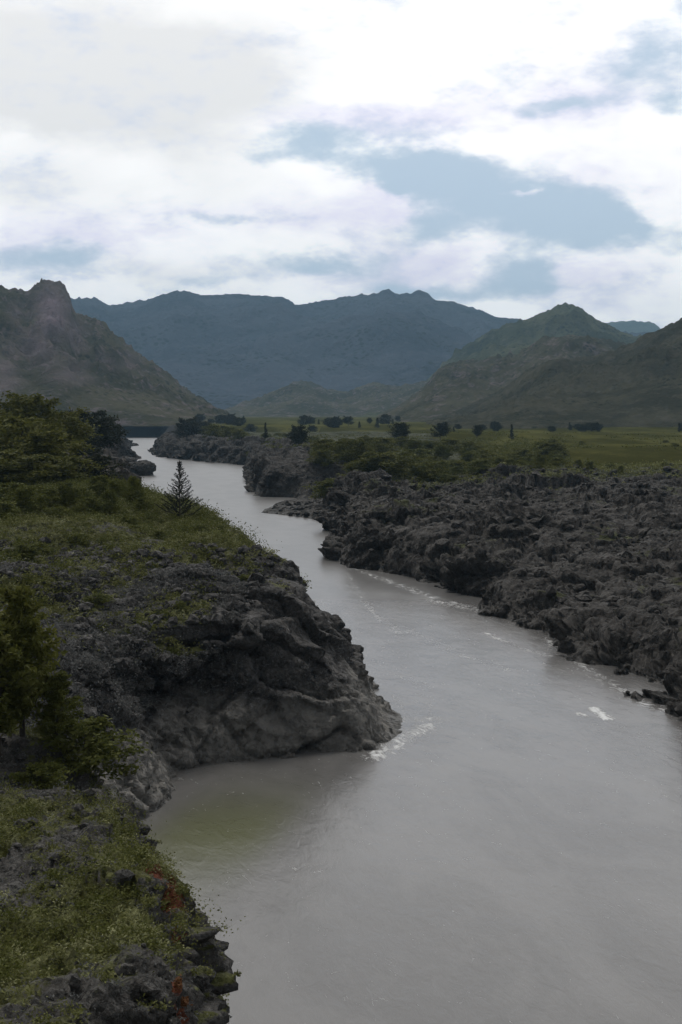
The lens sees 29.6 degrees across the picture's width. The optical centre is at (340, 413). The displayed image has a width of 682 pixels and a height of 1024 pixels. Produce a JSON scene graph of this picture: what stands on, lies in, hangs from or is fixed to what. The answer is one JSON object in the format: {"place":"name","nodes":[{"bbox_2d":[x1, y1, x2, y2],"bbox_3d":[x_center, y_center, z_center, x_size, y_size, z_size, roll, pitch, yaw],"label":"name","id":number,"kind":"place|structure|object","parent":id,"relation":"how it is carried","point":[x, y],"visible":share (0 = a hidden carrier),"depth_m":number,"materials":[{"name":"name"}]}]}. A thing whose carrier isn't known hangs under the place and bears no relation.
{"place":"outdoors","nodes":[
{"label":"outdoors","id":0,"kind":"place"},
{"bbox_2d":[0,278,229,425],"bbox_3d":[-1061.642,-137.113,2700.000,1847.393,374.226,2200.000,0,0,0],"label":"mountain","id":1,"kind":"structure","parent":0,"point":[53,343],"depth_m":1986.86,"materials":[{"name":"grey stone"}]},
{"bbox_2d":[0,732,237,1023],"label":"riverbank","id":2,"kind":"structure","parent":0,"point":[203,994],"depth_m":40.56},
{"bbox_2d":[0,621,46,759],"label":"pine tree","id":3,"kind":"object","parent":2,"relation":"on","point":[9,721],"visible":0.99,"depth_m":61.92,"materials":[{"name":"green plant"}]},
{"bbox_2d":[0,583,67,736],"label":"pine tree","id":4,"kind":"object","parent":2,"relation":"on","point":[32,632],"visible":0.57,"depth_m":63.48,"materials":[{"name":"green plant"}]},
{"bbox_2d":[5,757,78,790],"bbox_3d":[-14.078,17.294,59.856,3.852,2.218,3.986,0,0,-13],"label":"bush","id":5,"kind":"object","parent":2,"relation":"on","point":[42,770],"visible":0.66,"depth_m":59.62,"materials":[{"name":"green plant"}]},
{"bbox_2d":[31,670,84,737],"bbox_3d":[-13.958,15.143,63.902,2.559,4.852,2.650,0,0,-35],"label":"pine tree","id":6,"kind":"object","parent":2,"relation":"on","point":[55,698],"visible":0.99,"depth_m":63.65,"materials":[{"name":"green plant"}]},
{"bbox_2d":[30,714,151,779],"bbox_3d":[-12.665,17.002,64.546,5.538,3.579,5.564,0,0,28],"label":"bush","id":7,"kind":"object","parent":2,"relation":"on","point":[94,750],"visible":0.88,"depth_m":64.17,"materials":[{"name":"green plant"}]},
{"bbox_2d":[0,733,216,1023],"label":"bank stones","id":8,"kind":"object","parent":2,"relation":"on","point":[152,991],"visible":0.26,"depth_m":41.26,"materials":[{"name":"grey stone"}]},
{"bbox_2d":[0,722,245,1023],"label":"ground scrub","id":9,"kind":"object","parent":2,"relation":"on","point":[59,952],"visible":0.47,"depth_m":39.68,"materials":[{"name":"green plant"}]},
{"bbox_2d":[147,864,192,1011],"bbox_3d":[-4.984,16.560,39.471,1.635,3.487,11.777,0,0,-13],"label":"rusty ground cover","id":10,"kind":"object","parent":2,"relation":"on","point":[179,986],"visible":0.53,"depth_m":42.47,"materials":[{"name":"red plant"}]},
{"bbox_2d":[0,488,402,818],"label":"headland","id":11,"kind":"structure","parent":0,"point":[309,685],"depth_m":115.17,"materials":[{"name":"grey stone"}]},
{"bbox_2d":[0,501,21,521],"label":"bush","id":12,"kind":"object","parent":11,"relation":"on","point":[5,508],"visible":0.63,"depth_m":164.66,"materials":[{"name":"green plant"}]},
{"bbox_2d":[0,482,32,500],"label":"bush","id":13,"kind":"object","parent":11,"relation":"on","point":[11,485],"visible":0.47,"depth_m":184.55,"materials":[{"name":"green plant"}]},
{"bbox_2d":[0,542,46,562],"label":"bush","id":14,"kind":"object","parent":11,"relation":"on","point":[26,549],"visible":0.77,"depth_m":129.31,"materials":[{"name":"green plant"}]},
{"bbox_2d":[0,448,46,483],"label":"bush","id":15,"kind":"object","parent":11,"relation":"on","point":[5,455],"visible":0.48,"depth_m":232.48,"materials":[{"name":"green plant"}]},
{"bbox_2d":[6,485,51,513],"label":"bush","id":16,"kind":"object","parent":11,"relation":"on","point":[24,498],"visible":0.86,"depth_m":174.33,"materials":[{"name":"green plant"}]},
{"bbox_2d":[14,542,58,555],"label":"bush","id":17,"kind":"object","parent":11,"relation":"on","point":[44,548],"visible":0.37,"depth_m":144.39,"materials":[{"name":"green plant"}]},
{"bbox_2d":[0,453,81,484],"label":"bush","id":18,"kind":"object","parent":11,"relation":"on","point":[37,472],"visible":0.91,"depth_m":230.22,"materials":[{"name":"green plant"}]},
{"bbox_2d":[4,426,94,461],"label":"bush","id":19,"kind":"object","parent":11,"relation":"on","point":[54,437],"visible":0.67,"depth_m":253.10,"materials":[{"name":"green plant"}]},
{"bbox_2d":[32,487,70,506],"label":"bush","id":20,"kind":"object","parent":11,"relation":"on","point":[50,491],"visible":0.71,"depth_m":179.69,"materials":[{"name":"green plant"}]},
{"bbox_2d":[30,455,107,481],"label":"bush","id":21,"kind":"object","parent":11,"relation":"on","point":[74,461],"visible":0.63,"depth_m":236.82,"materials":[{"name":"green plant"}]},
{"bbox_2d":[55,479,84,506],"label":"bush","id":22,"kind":"object","parent":11,"relation":"on","point":[67,486],"visible":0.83,"depth_m":181.28,"materials":[{"name":"green plant"}]},
{"bbox_2d":[63,533,99,546],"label":"bush","id":23,"kind":"object","parent":11,"relation":"on","point":[79,536],"visible":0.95,"depth_m":149.54,"materials":[{"name":"green plant"}]},
{"bbox_2d":[72,495,107,515],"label":"bush","id":24,"kind":"object","parent":11,"relation":"on","point":[92,501],"visible":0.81,"depth_m":177.57,"materials":[{"name":"green plant"}]},
{"bbox_2d":[84,475,111,497],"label":"bush","id":25,"kind":"object","parent":11,"relation":"on","point":[102,483],"visible":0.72,"depth_m":204.51,"materials":[{"name":"green plant"}]},
{"bbox_2d":[68,455,131,480],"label":"bush","id":26,"kind":"object","parent":11,"relation":"on","point":[99,458],"visible":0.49,"depth_m":243.63,"materials":[{"name":"green plant"}]},
{"bbox_2d":[82,593,119,607],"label":"bush","id":27,"kind":"object","parent":11,"relation":"on","point":[102,597],"visible":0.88,"depth_m":117.57,"materials":[{"name":"green plant"}]},
{"bbox_2d":[98,489,120,515],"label":"bush","id":28,"kind":"object","parent":11,"relation":"on","point":[111,495],"visible":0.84,"depth_m":179.52,"materials":[{"name":"green plant"}]},
{"bbox_2d":[108,478,126,497],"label":"bush","id":29,"kind":"object","parent":11,"relation":"on","point":[114,485],"visible":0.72,"depth_m":199.47,"materials":[{"name":"green plant"}]},
{"bbox_2d":[0,557,254,744],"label":"slope scrub","id":30,"kind":"object","parent":11,"relation":"on","point":[98,656],"visible":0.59,"depth_m":112.66,"materials":[{"name":"plant"}]},
{"bbox_2d":[115,516,140,528],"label":"bush","id":31,"kind":"object","parent":11,"relation":"on","point":[128,519],"visible":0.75,"depth_m":164.51,"materials":[{"name":"green plant"}]},
{"bbox_2d":[119,475,148,502],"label":"bush","id":32,"kind":"object","parent":11,"relation":"on","point":[133,482],"visible":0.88,"depth_m":189.72,"materials":[{"name":"green plant"}]},
{"bbox_2d":[0,537,274,745],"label":"loose stones","id":33,"kind":"object","parent":11,"relation":"on","point":[247,625],"visible":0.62,"depth_m":119.40,"materials":[{"name":"grey stone"}]},
{"bbox_2d":[0,470,281,655],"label":"plateau shrubs","id":34,"kind":"object","parent":11,"relation":"on","point":[110,546],"visible":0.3,"depth_m":156.55,"materials":[{"name":"green plant"}]},
{"bbox_2d":[129,497,153,511],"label":"bush","id":35,"kind":"object","parent":11,"relation":"on","point":[143,500],"visible":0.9,"depth_m":181.60,"materials":[{"name":"green plant"}]},
{"bbox_2d":[0,477,317,718],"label":"plateau scrub","id":36,"kind":"object","parent":11,"relation":"on","point":[215,534],"visible":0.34,"depth_m":149.87,"materials":[{"name":"green plant"}]},
{"bbox_2d":[149,530,172,539],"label":"bush","id":37,"kind":"object","parent":11,"relation":"on","point":[156,533],"visible":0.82,"depth_m":159.47,"materials":[{"name":"green plant"}]},
{"bbox_2d":[154,461,201,517],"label":"spruce tree","id":38,"kind":"object","parent":11,"relation":"on","point":[178,500],"visible":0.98,"depth_m":179.89,"materials":[{"name":"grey plant"}]},
{"bbox_2d":[186,525,214,532],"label":"bush","id":39,"kind":"object","parent":11,"relation":"on","point":[201,527],"visible":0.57,"depth_m":164.52,"materials":[{"name":"green plant"}]},
{"bbox_2d":[225,380,428,416],"bbox_3d":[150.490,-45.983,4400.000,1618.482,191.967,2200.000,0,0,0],"label":"foothill","id":40,"kind":"structure","parent":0,"point":[301,398],"depth_m":3797.59,"materials":[{"name":"green plant"}]},
{"bbox_2d":[0,0,681,328],"label":"sky","id":41,"kind":"structure","parent":0,"point":[519,159],"materials":[{"name":"white"}]},
{"bbox_2d":[71,289,648,409],"bbox_3d":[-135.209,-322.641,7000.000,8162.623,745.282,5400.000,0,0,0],"label":"mountain","id":42,"kind":"structure","parent":0,"point":[224,351],"depth_m":5596.74,"materials":[{"name":"blue stone"}]},
{"bbox_2d":[111,417,681,465],"bbox_3d":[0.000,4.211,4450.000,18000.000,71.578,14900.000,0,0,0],"label":"valley floor","id":43,"kind":"structure","parent":0,"point":[613,450],"depth_m":857.97,"materials":[{"name":"green plant"}]},
{"bbox_2d":[3,427,141,484],"bbox_3d":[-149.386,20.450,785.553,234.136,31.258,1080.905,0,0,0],"label":"shore rocks","id":44,"kind":"object","parent":43,"relation":"on","point":[123,451],"visible":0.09,"depth_m":436.89,"materials":[{"name":"grey stone"}]},
{"bbox_2d":[0,411,45,444],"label":"broadleaf tree","id":45,"kind":"object","parent":44,"relation":"on","point":[9,414],"visible":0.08,"depth_m":286.69,"materials":[{"name":"green plant"}]},
{"bbox_2d":[0,390,75,435],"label":"broadleaf tree","id":46,"kind":"object","parent":44,"relation":"on","point":[18,405],"visible":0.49,"depth_m":296.58,"materials":[{"name":"green plant"}]},
{"bbox_2d":[0,414,80,463],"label":"bush","id":47,"kind":"object","parent":44,"relation":"on","point":[20,425],"visible":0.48,"depth_m":260.02,"materials":[{"name":"green plant"}]},
{"bbox_2d":[43,406,102,446],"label":"broadleaf tree","id":48,"kind":"object","parent":44,"relation":"on","point":[76,427],"visible":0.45,"depth_m":313.44,"materials":[{"name":"green plant"}]},
{"bbox_2d":[68,443,103,455],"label":"bush","id":49,"kind":"object","parent":44,"relation":"on","point":[89,451],"visible":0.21,"depth_m":350.19,"materials":[{"name":"green plant"}]},
{"bbox_2d":[68,410,103,446],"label":"broadleaf tree","id":50,"kind":"object","parent":44,"relation":"on","point":[95,438],"visible":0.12,"depth_m":420.84,"materials":[{"name":"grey plant"}]},
{"bbox_2d":[128,460,155,475],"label":"boulder","id":51,"kind":"object","parent":44,"relation":"on","point":[142,467],"visible":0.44,"depth_m":621.52,"materials":[{"name":"grey stone"}]},
{"bbox_2d":[75,410,120,447],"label":"broadleaf tree","id":52,"kind":"object","parent":43,"relation":"on","point":[102,421],"visible":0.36,"depth_m":448.47,"materials":[{"name":"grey plant"}]},
{"bbox_2d":[93,420,130,449],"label":"broadleaf tree","id":53,"kind":"object","parent":43,"relation":"on","point":[116,436],"visible":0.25,"depth_m":479.87,"materials":[{"name":"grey plant"}]},
{"bbox_2d":[172,417,204,438],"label":"broadleaf tree","id":54,"kind":"object","parent":43,"relation":"on","point":[189,427],"visible":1,"depth_m":897.49,"materials":[{"name":"green plant"}]},
{"bbox_2d":[213,415,227,423],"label":"bush","id":55,"kind":"object","parent":43,"relation":"on","point":[219,417],"visible":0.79,"depth_m":1584.50,"materials":[{"name":"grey plant"}]},
{"bbox_2d":[231,417,246,425],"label":"bush","id":56,"kind":"object","parent":43,"relation":"on","point":[240,423],"visible":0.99,"depth_m":1398.53,"materials":[{"name":"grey plant"}]},
{"bbox_2d":[297,415,311,424],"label":"bush","id":57,"kind":"object","parent":43,"relation":"on","point":[303,421],"visible":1,"depth_m":1456.09,"materials":[{"name":"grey plant"}]},
{"bbox_2d":[147,431,476,495],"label":"shore rocks","id":58,"kind":"object","parent":43,"relation":"on","point":[254,461],"visible":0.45,"depth_m":788.17,"materials":[{"name":"grey stone"}]},
{"bbox_2d":[197,424,222,437],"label":"bush","id":59,"kind":"object","parent":58,"relation":"on","point":[213,429],"visible":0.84,"depth_m":897.79,"materials":[{"name":"green plant"}]},
{"bbox_2d":[216,426,243,437],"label":"bush","id":60,"kind":"object","parent":58,"relation":"on","point":[226,430],"visible":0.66,"depth_m":875.88,"materials":[{"name":"green plant"}]},
{"bbox_2d":[227,428,251,439],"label":"bush","id":61,"kind":"object","parent":58,"relation":"on","point":[237,434],"visible":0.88,"depth_m":818.40,"materials":[{"name":"green plant"}]},
{"bbox_2d":[285,424,311,445],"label":"broadleaf tree","id":62,"kind":"object","parent":58,"relation":"on","point":[297,436],"visible":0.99,"depth_m":637.53,"materials":[{"name":"green plant"}]},
{"bbox_2d":[296,439,335,449],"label":"bush","id":63,"kind":"object","parent":58,"relation":"on","point":[314,441],"visible":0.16,"depth_m":575.36,"materials":[{"name":"green plant"}]},
{"bbox_2d":[311,438,338,454],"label":"bush","id":64,"kind":"object","parent":58,"relation":"on","point":[320,445],"visible":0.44,"depth_m":489.01,"materials":[{"name":"green plant"}]},
{"bbox_2d":[367,437,395,448],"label":"bush","id":65,"kind":"object","parent":58,"relation":"on","point":[381,440],"visible":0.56,"depth_m":590.42,"materials":[{"name":"green plant"}]},
{"bbox_2d":[386,422,410,438],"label":"broadleaf tree","id":66,"kind":"object","parent":58,"relation":"on","point":[404,431],"visible":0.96,"depth_m":758.00,"materials":[{"name":"green plant"}]},
{"bbox_2d":[389,436,409,446],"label":"bush","id":67,"kind":"object","parent":58,"relation":"on","point":[400,441],"visible":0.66,"depth_m":644.29,"materials":[{"name":"green plant"}]},
{"bbox_2d":[401,439,428,449],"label":"bush","id":68,"kind":"object","parent":58,"relation":"on","point":[413,443],"visible":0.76,"depth_m":580.78,"materials":[{"name":"green plant"}]},
{"bbox_2d":[431,444,454,458],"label":"bush","id":69,"kind":"object","parent":58,"relation":"on","point":[444,450],"visible":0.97,"depth_m":544.08,"materials":[{"name":"green plant"}]},
{"bbox_2d":[432,438,461,451],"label":"bush","id":70,"kind":"object","parent":58,"relation":"on","point":[452,442],"visible":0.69,"depth_m":592.38,"materials":[{"name":"green plant"}]},
{"bbox_2d":[459,451,480,461],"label":"bush","id":71,"kind":"object","parent":58,"relation":"on","point":[466,455],"visible":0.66,"depth_m":520.98,"materials":[{"name":"green plant"}]},
{"bbox_2d":[323,417,345,427],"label":"bush","id":72,"kind":"object","parent":43,"relation":"on","point":[334,422],"visible":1,"depth_m":1284.81,"materials":[{"name":"green plant"}]},
{"bbox_2d":[378,414,391,423],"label":"bush","id":73,"kind":"object","parent":43,"relation":"on","point":[385,419],"visible":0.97,"depth_m":1479.48,"materials":[{"name":"green plant"}]},
{"bbox_2d":[430,422,451,439],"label":"broadleaf tree","id":74,"kind":"object","parent":43,"relation":"on","point":[441,428],"visible":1,"depth_m":798.67,"materials":[{"name":"green plant"}]},
{"bbox_2d":[263,430,681,482],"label":"meadow tussocks","id":75,"kind":"object","parent":43,"relation":"on","point":[519,444],"visible":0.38,"depth_m":738.58,"materials":[{"name":"green plant"}]},
{"bbox_2d":[471,425,482,435],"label":"broadleaf tree","id":76,"kind":"object","parent":43,"relation":"on","point":[477,430],"visible":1,"depth_m":819.41,"materials":[{"name":"green plant"}]},
{"bbox_2d":[471,453,505,463],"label":"bush","id":77,"kind":"object","parent":43,"relation":"on","point":[484,455],"visible":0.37,"depth_m":498.24,"materials":[{"name":"green plant"}]},
{"bbox_2d":[501,447,542,458],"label":"bush","id":78,"kind":"object","parent":43,"relation":"on","point":[523,452],"visible":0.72,"depth_m":531.00,"materials":[{"name":"green plant"}]},
{"bbox_2d":[531,442,563,454],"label":"bush","id":79,"kind":"object","parent":43,"relation":"on","point":[546,444],"visible":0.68,"depth_m":569.36,"materials":[{"name":"green plant"}]},
{"bbox_2d":[530,442,571,455],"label":"bush","id":80,"kind":"object","parent":43,"relation":"on","point":[558,447],"visible":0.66,"depth_m":568.10,"materials":[{"name":"green plant"}]},
{"bbox_2d":[588,422,602,431],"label":"bush","id":81,"kind":"object","parent":43,"relation":"on","point":[597,426],"visible":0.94,"depth_m":1141.49,"materials":[{"name":"green plant"}]},
{"bbox_2d":[121,426,681,1023],"bbox_3d":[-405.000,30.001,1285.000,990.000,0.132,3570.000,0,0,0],"label":"river","id":82,"kind":"structure","parent":0,"point":[491,832],"depth_m":91.96,"materials":[{"name":"liquid"}]},
{"bbox_2d":[255,457,681,716],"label":"riverbank","id":83,"kind":"structure","parent":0,"point":[607,637],"depth_m":232.29,"materials":[{"name":"grey stone"}]},
{"bbox_2d":[302,480,332,499],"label":"bush","id":84,"kind":"object","parent":83,"relation":"on","point":[319,490],"visible":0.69,"depth_m":400.23,"materials":[{"name":"green plant"}]},
{"bbox_2d":[304,449,343,466],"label":"bush","id":85,"kind":"object","parent":83,"relation":"on","point":[325,457],"visible":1,"depth_m":466.49,"materials":[{"name":"green plant"}]},
{"bbox_2d":[324,439,355,461],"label":"bush","id":86,"kind":"object","parent":83,"relation":"on","point":[337,447],"visible":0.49,"depth_m":477.62,"materials":[{"name":"green plant"}]},
{"bbox_2d":[339,437,375,460],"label":"broadleaf tree","id":87,"kind":"object","parent":83,"relation":"on","point":[360,445],"visible":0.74,"depth_m":469.20,"materials":[{"name":"green plant"}]},
{"bbox_2d":[343,460,383,471],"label":"bush","id":88,"kind":"object","parent":83,"relation":"on","point":[359,464],"visible":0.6,"depth_m":403.38,"materials":[{"name":"green plant"}]},
{"bbox_2d":[348,451,387,470],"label":"bush","id":89,"kind":"object","parent":83,"relation":"on","point":[365,455],"visible":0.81,"depth_m":403.17,"materials":[{"name":"green plant"}]},
{"bbox_2d":[346,451,416,474],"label":"bush","id":90,"kind":"object","parent":83,"relation":"on","point":[395,467],"visible":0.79,"depth_m":404.25,"materials":[{"name":"green plant"}]},
{"bbox_2d":[397,451,420,463],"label":"bush","id":91,"kind":"object","parent":83,"relation":"on","point":[409,453],"visible":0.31,"depth_m":476.80,"materials":[{"name":"green plant"}]},
{"bbox_2d":[407,463,438,480],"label":"bush","id":92,"kind":"object","parent":83,"relation":"on","point":[418,469],"visible":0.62,"depth_m":402.81,"materials":[{"name":"green plant"}]},
{"bbox_2d":[409,462,448,474],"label":"bush","id":93,"kind":"object","parent":83,"relation":"on","point":[433,465],"visible":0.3,"depth_m":410.70,"materials":[{"name":"green plant"}]},
{"bbox_2d":[417,469,445,482],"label":"bush","id":94,"kind":"object","parent":83,"relation":"on","point":[432,477],"visible":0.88,"depth_m":399.74,"materials":[{"name":"green plant"}]},
{"bbox_2d":[429,460,453,475],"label":"bush","id":95,"kind":"object","parent":83,"relation":"on","point":[447,465],"visible":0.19,"depth_m":438.76,"materials":[{"name":"green plant"}]},
{"bbox_2d":[442,475,463,483],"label":"bush","id":96,"kind":"object","parent":83,"relation":"on","point":[452,478],"visible":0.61,"depth_m":399.14,"materials":[{"name":"green plant"}]},
{"bbox_2d":[450,465,466,475],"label":"bush","id":97,"kind":"object","parent":83,"relation":"on","point":[458,470],"visible":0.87,"depth_m":413.07,"materials":[{"name":"green plant"}]},
{"bbox_2d":[449,460,473,471],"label":"bush","id":98,"kind":"object","parent":83,"relation":"on","point":[460,462],"visible":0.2,"depth_m":457.16,"materials":[{"name":"green plant"}]},
{"bbox_2d":[272,463,681,714],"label":"field stones","id":99,"kind":"object","parent":83,"relation":"on","point":[564,646],"visible":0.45,"depth_m":235.15,"materials":[{"name":"grey stone"}]},
{"bbox_2d":[464,460,495,473],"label":"bush","id":100,"kind":"object","parent":83,"relation":"on","point":[481,464],"visible":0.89,"depth_m":400.53,"materials":[{"name":"green plant"}]},
{"bbox_2d":[314,458,681,489],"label":"meadow edge scrub","id":101,"kind":"object","parent":83,"relation":"on","point":[651,465],"visible":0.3,"depth_m":404.42,"materials":[{"name":"green plant"}]},
{"bbox_2d":[485,456,511,466],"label":"bush","id":102,"kind":"object","parent":83,"relation":"on","point":[497,460],"visible":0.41,"depth_m":423.82,"materials":[{"name":"green plant"}]},
{"bbox_2d":[544,457,570,467],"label":"bush","id":103,"kind":"object","parent":83,"relation":"on","point":[555,460],"visible":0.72,"depth_m":412.12,"materials":[{"name":"green plant"}]},
{"bbox_2d":[375,334,626,421],"bbox_3d":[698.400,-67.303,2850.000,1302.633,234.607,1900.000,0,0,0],"label":"hill","id":104,"kind":"structure","parent":0,"point":[447,389],"depth_m":2359.68,"materials":[{"name":"green plant"}]},
{"bbox_2d":[360,302,641,416],"bbox_3d":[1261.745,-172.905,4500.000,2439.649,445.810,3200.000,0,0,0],"label":"mountain","id":105,"kind":"structure","parent":0,"point":[558,320],"depth_m":4047.25,"materials":[{"name":"green plant"}]},
{"bbox_2d":[426,318,681,429],"bbox_3d":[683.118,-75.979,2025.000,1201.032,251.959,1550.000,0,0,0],"label":"hill","id":106,"kind":"structure","parent":0,"point":[637,382],"depth_m":1470.96,"materials":[{"name":"green plant"}]},
{"bbox_2d":[603,320,659,332],"bbox_3d":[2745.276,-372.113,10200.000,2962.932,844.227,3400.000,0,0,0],"label":"farthest mountain","id":107,"kind":"structure","parent":0,"point":[633,326],"depth_m":10854.28,"materials":[{"name":"stone"}]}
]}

